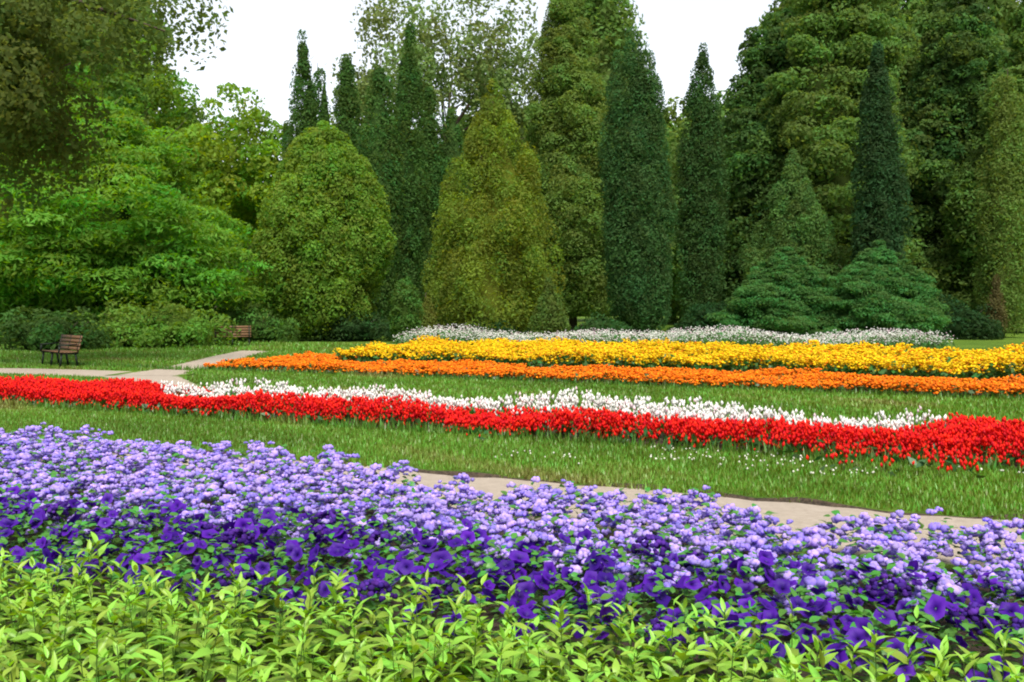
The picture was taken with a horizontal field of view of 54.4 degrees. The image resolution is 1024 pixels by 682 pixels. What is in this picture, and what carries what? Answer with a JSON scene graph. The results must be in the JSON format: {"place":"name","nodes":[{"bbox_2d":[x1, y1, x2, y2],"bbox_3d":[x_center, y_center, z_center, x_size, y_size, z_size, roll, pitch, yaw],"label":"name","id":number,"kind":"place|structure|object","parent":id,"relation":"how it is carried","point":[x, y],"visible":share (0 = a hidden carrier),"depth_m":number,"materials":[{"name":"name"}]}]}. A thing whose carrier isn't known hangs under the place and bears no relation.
{"place":"outdoors","nodes":[
{"label":"outdoors","id":0,"kind":"place"},
{"bbox_2d":[0,347,1023,573],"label":"dirt paths","id":1,"kind":"structure","parent":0,"point":[801,515],"depth_m":8.74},
{"bbox_2d":[0,314,1023,520],"bbox_3d":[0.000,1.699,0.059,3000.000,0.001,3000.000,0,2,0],"label":"ground","id":2,"kind":"structure","parent":0,"point":[970,344],"depth_m":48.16,"materials":[{"name":"green plant"}]},
{"bbox_2d":[0,213,91,335],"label":"tree","id":3,"kind":"object","parent":2,"relation":"on","point":[7,294],"visible":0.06,"depth_m":43.01,"materials":[{"name":"green plant"}]},
{"bbox_2d":[0,305,115,351],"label":"shrub","id":4,"kind":"object","parent":2,"relation":"on","point":[37,330],"visible":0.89,"depth_m":37.18,"materials":[{"name":"green plant"}]},
{"bbox_2d":[33,0,85,304],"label":"tree","id":5,"kind":"object","parent":2,"relation":"on","point":[71,31],"depth_m":107.01,"materials":[{"name":"green plant"}]},
{"bbox_2d":[40,334,82,366],"bbox_3d":[-12.629,0.278,27.859,0.665,0.909,1.700,-2,3,-42],"label":"bench","id":6,"kind":"object","parent":2,"relation":"on","point":[65,344],"visible":0.84,"depth_m":27.81,"materials":[{"name":"brown wood"}]},
{"bbox_2d":[18,3,172,135],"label":"deciduous tree","id":7,"kind":"object","parent":2,"relation":"on","point":[117,79],"visible":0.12,"depth_m":67.70,"materials":[{"name":"green plant"}]},
{"bbox_2d":[0,0,233,229],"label":"tree","id":8,"kind":"object","parent":2,"relation":"on","point":[23,54],"visible":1,"depth_m":26.51,"materials":[{"name":"green plant"}]},
{"bbox_2d":[55,0,186,130],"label":"tree","id":9,"kind":"object","parent":2,"relation":"on","point":[131,69],"visible":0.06,"depth_m":106.19,"materials":[{"name":"green plant"}]},
{"bbox_2d":[0,82,284,334],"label":"tree","id":10,"kind":"object","parent":2,"relation":"on","point":[135,228],"visible":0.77,"depth_m":43.06,"materials":[{"name":"green plant"}]},
{"bbox_2d":[64,297,240,348],"bbox_3d":[-14.568,-0.499,40.633,5.629,2.639,5.530,1,2,27],"label":"shrub","id":11,"kind":"object","parent":2,"relation":"on","point":[162,327],"visible":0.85,"depth_m":39.73,"materials":[{"name":"green plant"}]},
{"bbox_2d":[86,38,231,203],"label":"deciduous tree","id":12,"kind":"object","parent":2,"relation":"on","point":[178,116],"visible":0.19,"depth_m":69.77,"materials":[{"name":"green plant"}]},
{"bbox_2d":[152,82,290,307],"bbox_3d":[-19.765,-8.552,63.939,12.780,16.074,7.972,-1,2,-16],"label":"deciduous tree","id":13,"kind":"object","parent":2,"relation":"on","point":[243,176],"visible":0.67,"depth_m":62.82,"materials":[{"name":"green plant"}]},
{"bbox_2d":[193,201,268,317],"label":"tree","id":14,"kind":"object","parent":2,"relation":"on","point":[241,269],"visible":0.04,"depth_m":84.84,"materials":[{"name":"green plant"}]},
{"bbox_2d":[213,325,250,344],"bbox_3d":[-11.584,-0.189,41.253,1.500,0.909,0.665,-1,2,-15],"label":"bench","id":15,"kind":"object","parent":2,"relation":"on","point":[241,332],"visible":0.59,"depth_m":41.45,"materials":[{"name":"brown wood"}]},
{"bbox_2d":[210,139,280,321],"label":"deciduous tree","id":16,"kind":"object","parent":2,"relation":"on","point":[235,210],"visible":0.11,"depth_m":67.99,"materials":[{"name":"green plant"}]},
{"bbox_2d":[203,300,300,342],"bbox_3d":[-12.219,-0.698,46.359,4.766,2.434,3.575,-1,2,-18],"label":"shrub","id":17,"kind":"object","parent":2,"relation":"on","point":[264,328],"visible":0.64,"depth_m":45.73,"materials":[{"name":"green plant"}]},
{"bbox_2d":[276,120,295,171],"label":"thuja tree","id":18,"kind":"object","parent":2,"relation":"on","point":[286,127],"visible":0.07,"depth_m":61.46,"materials":[{"name":"green plant"}]},
{"bbox_2d":[287,29,321,195],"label":"thuja tree","id":19,"kind":"object","parent":2,"relation":"on","point":[304,115],"visible":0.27,"depth_m":57.68,"materials":[{"name":"green plant"}]},
{"bbox_2d":[312,63,330,151],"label":"thuja tree","id":20,"kind":"object","parent":2,"relation":"on","point":[323,107],"visible":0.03,"depth_m":59.76,"materials":[{"name":"green plant"}]},
{"bbox_2d":[250,120,397,340],"bbox_3d":[-9.216,-5.384,49.058,7.102,11.085,5.270,-1,2,-27],"label":"tree","id":21,"kind":"object","parent":2,"relation":"on","point":[319,252],"visible":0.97,"depth_m":47.56,"materials":[{"name":"green plant"}]},
{"bbox_2d":[328,54,365,195],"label":"thuja tree","id":22,"kind":"object","parent":2,"relation":"on","point":[346,108],"visible":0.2,"depth_m":57.69,"materials":[{"name":"green plant"}]},
{"bbox_2d":[329,89,370,151],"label":"tree","id":23,"kind":"object","parent":2,"relation":"on","point":[334,118],"visible":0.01,"depth_m":105.08,"materials":[{"name":"green plant"}]},
{"bbox_2d":[311,309,395,341],"bbox_3d":[-7.949,-0.642,49.025,5.308,1.920,4.367,2,3,44],"label":"juniper shrub","id":24,"kind":"object","parent":2,"relation":"on","point":[358,330],"visible":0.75,"depth_m":48.00,"materials":[{"name":"green plant"}]},
{"bbox_2d":[355,52,405,334],"bbox_3d":[-7.662,-8.237,57.100,3.156,16.595,2.684,0,2,0],"label":"thuja tree","id":25,"kind":"object","parent":2,"relation":"on","point":[380,152],"visible":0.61,"depth_m":56.83,"materials":[{"name":"green plant"}]},
{"bbox_2d":[360,115,439,296],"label":"tree","id":26,"kind":"object","parent":2,"relation":"on","point":[392,137],"visible":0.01,"depth_m":90.32,"materials":[{"name":"green plant"}]},
{"bbox_2d":[388,276,424,338],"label":"shrub","id":27,"kind":"object","parent":2,"relation":"on","point":[406,309],"visible":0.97,"depth_m":45.26,"materials":[{"name":"green plant"}]},
{"bbox_2d":[392,22,430,334],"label":"thuja tree","id":28,"kind":"object","parent":2,"relation":"on","point":[413,230],"visible":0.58,"depth_m":58.41,"materials":[{"name":"green plant"}]},
{"bbox_2d":[417,293,437,332],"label":"conifer shrub","id":29,"kind":"object","parent":2,"relation":"on","point":[428,317],"visible":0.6,"depth_m":47.18,"materials":[{"name":"green plant"}]},
{"bbox_2d":[413,86,445,326],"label":"thuja tree","id":30,"kind":"object","parent":2,"relation":"on","point":[431,132],"visible":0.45,"depth_m":62.20,"materials":[{"name":"green plant"}]},
{"bbox_2d":[330,0,542,193],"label":"tall birch tree","id":31,"kind":"object","parent":2,"relation":"on","point":[480,73],"visible":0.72,"depth_m":77.53,"materials":[{"name":"green plant"}]},
{"bbox_2d":[431,89,471,326],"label":"thuja tree","id":32,"kind":"object","parent":2,"relation":"on","point":[450,147],"visible":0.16,"depth_m":62.53,"materials":[{"name":"green plant"}]},
{"bbox_2d":[441,317,534,335],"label":"juniper shrub","id":33,"kind":"object","parent":2,"relation":"on","point":[497,328],"visible":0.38,"depth_m":47.19,"materials":[{"name":"green plant"}]},
{"bbox_2d":[420,78,565,334],"bbox_3d":[-0.918,-6.186,48.626,7.332,13.611,5.635,0,2,0],"label":"conifer tree","id":34,"kind":"object","parent":2,"relation":"on","point":[496,274],"visible":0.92,"depth_m":48.05,"materials":[{"name":"green plant"}]},
{"bbox_2d":[440,96,545,206],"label":"tree","id":35,"kind":"object","parent":2,"relation":"on","point":[463,122],"visible":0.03,"depth_m":85.45,"materials":[{"name":"green plant"}]},
{"bbox_2d":[0,422,1023,681],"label":"bed","id":36,"kind":"object","parent":2,"relation":"on","point":[150,570],"visible":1,"depth_m":5.18,"materials":[{"name":"purple plant"}]},
{"bbox_2d":[0,374,1023,477],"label":"flower bed","id":37,"kind":"object","parent":2,"relation":"on","point":[980,436],"visible":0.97,"depth_m":12.82,"materials":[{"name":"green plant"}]},
{"bbox_2d":[5,431,1023,519],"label":"edging","id":38,"kind":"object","parent":2,"relation":"on","point":[819,501],"visible":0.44,"depth_m":8.77,"materials":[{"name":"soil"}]},
{"bbox_2d":[515,105,545,176],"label":"tree","id":39,"kind":"object","parent":2,"relation":"on","point":[527,125],"visible":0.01,"depth_m":98.18,"materials":[{"name":"green plant"}]},
{"bbox_2d":[528,276,570,334],"bbox_3d":[1.785,-1.461,47.234,2.089,3.323,1.692,0,2,0],"label":"conifer shrub","id":40,"kind":"object","parent":2,"relation":"on","point":[550,314],"visible":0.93,"depth_m":46.98,"materials":[{"name":"green plant"}]},
{"bbox_2d":[513,0,617,330],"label":"conifer tree","id":41,"kind":"object","parent":2,"relation":"on","point":[566,112],"visible":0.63,"depth_m":66.64,"materials":[{"name":"green plant"}]},
{"bbox_2d":[539,0,651,320],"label":"tree","id":42,"kind":"object","parent":2,"relation":"on","point":[609,21],"visible":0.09,"depth_m":108.38,"materials":[{"name":"green plant"}]},
{"bbox_2d":[568,311,632,333],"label":"shrub","id":43,"kind":"object","parent":2,"relation":"on","point":[605,323],"visible":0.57,"depth_m":48.11,"materials":[{"name":"green plant"}]},
{"bbox_2d":[203,335,1023,397],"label":"marigold bed","id":44,"kind":"object","parent":2,"relation":"on","point":[903,367],"visible":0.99,"depth_m":23.74,"materials":[{"name":"yellow plant"}]},
{"bbox_2d":[596,26,678,334],"bbox_3d":[6.548,-7.957,51.335,4.381,16.740,3.654,0,2,0],"label":"conifer tree","id":45,"kind":"object","parent":2,"relation":"on","point":[636,236],"visible":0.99,"depth_m":50.60,"materials":[{"name":"green plant"}]},
{"bbox_2d":[392,323,957,348],"bbox_3d":[6.511,-0.207,43.425,23.082,1.056,7.050,0,2,5],"label":"flower bed","id":46,"kind":"object","parent":2,"relation":"on","point":[762,338],"visible":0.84,"depth_m":41.34,"materials":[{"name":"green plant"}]},
{"bbox_2d":[659,96,690,323],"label":"tree","id":47,"kind":"object","parent":2,"relation":"on","point":[674,318],"visible":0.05,"depth_m":97.51,"materials":[{"name":"green plant"}]},
{"bbox_2d":[661,90,735,315],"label":"tree","id":48,"kind":"object","parent":2,"relation":"on","point":[675,133],"visible":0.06,"depth_m":88.13,"materials":[{"name":"green plant"}]},
{"bbox_2d":[674,42,730,322],"bbox_3d":[12.024,-9.415,62.656,3.595,18.628,2.887,0,2,0],"label":"cypress tree","id":49,"kind":"object","parent":2,"relation":"on","point":[701,188],"visible":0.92,"depth_m":62.16,"materials":[{"name":"green plant"}]},
{"bbox_2d":[666,300,754,334],"bbox_3d":[10.878,-0.902,53.119,5.114,2.573,3.889,0,2,0],"label":"shrub","id":50,"kind":"object","parent":2,"relation":"on","point":[700,320],"visible":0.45,"depth_m":52.27,"materials":[{"name":"green plant"}]},
{"bbox_2d":[495,445,1023,474],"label":"lawn clover","id":51,"kind":"object","parent":2,"relation":"on","point":[802,465],"visible":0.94,"depth_m":10.67,"materials":[{"name":"green plant"}]},
{"bbox_2d":[715,0,806,310],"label":"spruce tree","id":52,"kind":"object","parent":2,"relation":"on","point":[747,199],"visible":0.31,"depth_m":69.21,"materials":[{"name":"green plant"}]},
{"bbox_2d":[739,0,809,75],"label":"tree","id":53,"kind":"object","parent":2,"relation":"on","point":[775,8],"visible":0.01,"depth_m":99.47,"materials":[{"name":"green plant"}]},
{"bbox_2d":[704,246,848,335],"bbox_3d":[13.928,-2.460,51.705,6.916,5.034,6.672,1,2,34],"label":"shrub","id":54,"kind":"object","parent":2,"relation":"on","point":[784,302],"visible":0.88,"depth_m":50.56,"materials":[{"name":"green plant"}]},
{"bbox_2d":[737,148,853,330],"bbox_3d":[17.544,-5.812,60.407,7.311,11.919,5.375,0,2,0],"label":"cone tree","id":55,"kind":"object","parent":2,"relation":"on","point":[801,226],"visible":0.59,"depth_m":59.56,"materials":[{"name":"green plant"}]},
{"bbox_2d":[746,0,939,286],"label":"spruce tree","id":56,"kind":"object","parent":2,"relation":"on","point":[817,108],"visible":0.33,"depth_m":64.71,"materials":[{"name":"green plant"}]},
{"bbox_2d":[848,40,913,292],"bbox_3d":[20.737,-8.323,56.081,3.521,17.147,2.963,0,2,0],"label":"spire tree","id":57,"kind":"object","parent":2,"relation":"on","point":[882,177],"visible":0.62,"depth_m":55.52,"materials":[{"name":"green plant"}]},
{"bbox_2d":[810,239,952,338],"bbox_3d":[18.912,-2.597,50.708,7.653,5.371,7.178,0,2,0],"label":"shrub","id":58,"kind":"object","parent":2,"relation":"on","point":[890,295],"visible":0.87,"depth_m":50.01,"materials":[{"name":"green plant"}]},
{"bbox_2d":[857,0,931,130],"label":"spruce tree","id":59,"kind":"object","parent":2,"relation":"on","point":[895,15],"visible":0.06,"depth_m":78.40,"materials":[{"name":"green plant"}]},
{"bbox_2d":[896,0,946,46],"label":"tree","id":60,"kind":"object","parent":2,"relation":"on","point":[909,8],"visible":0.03,"depth_m":92.75,"materials":[{"name":"green plant"}]},
{"bbox_2d":[894,0,1023,321],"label":"spruce tree","id":61,"kind":"object","parent":2,"relation":"on","point":[943,132],"visible":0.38,"depth_m":71.54,"materials":[{"name":"green plant"}]},
{"bbox_2d":[903,0,1023,95],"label":"tree","id":62,"kind":"object","parent":2,"relation":"on","point":[1000,15],"visible":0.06,"depth_m":85.36,"materials":[{"name":"green plant"}]},
{"bbox_2d":[933,293,1005,339],"bbox_3d":[23.077,-1.096,52.195,4.986,2.909,4.813,1,2,23],"label":"shrub","id":63,"kind":"object","parent":2,"relation":"on","point":[968,323],"visible":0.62,"depth_m":50.93,"materials":[{"name":"green plant"}]},
{"bbox_2d":[923,0,1023,321],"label":"spruce tree","id":64,"kind":"object","parent":2,"relation":"on","point":[959,213],"visible":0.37,"depth_m":64.77,"materials":[{"name":"green plant"}]},
{"bbox_2d":[985,274,1009,335],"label":"shrub","id":65,"kind":"object","parent":2,"relation":"on","point":[995,298],"visible":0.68,"depth_m":51.73,"materials":[{"name":"green plant"}]},
{"bbox_2d":[972,68,1023,337],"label":"conifer tree","id":66,"kind":"object","parent":2,"relation":"on","point":[1000,215],"visible":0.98,"depth_m":53.31,"materials":[{"name":"green plant"}]},
{"bbox_2d":[150,0,1021,161],"label":"sky","id":67,"kind":"structure","parent":0,"point":[260,53],"materials":[{"name":"white"}]}
]}

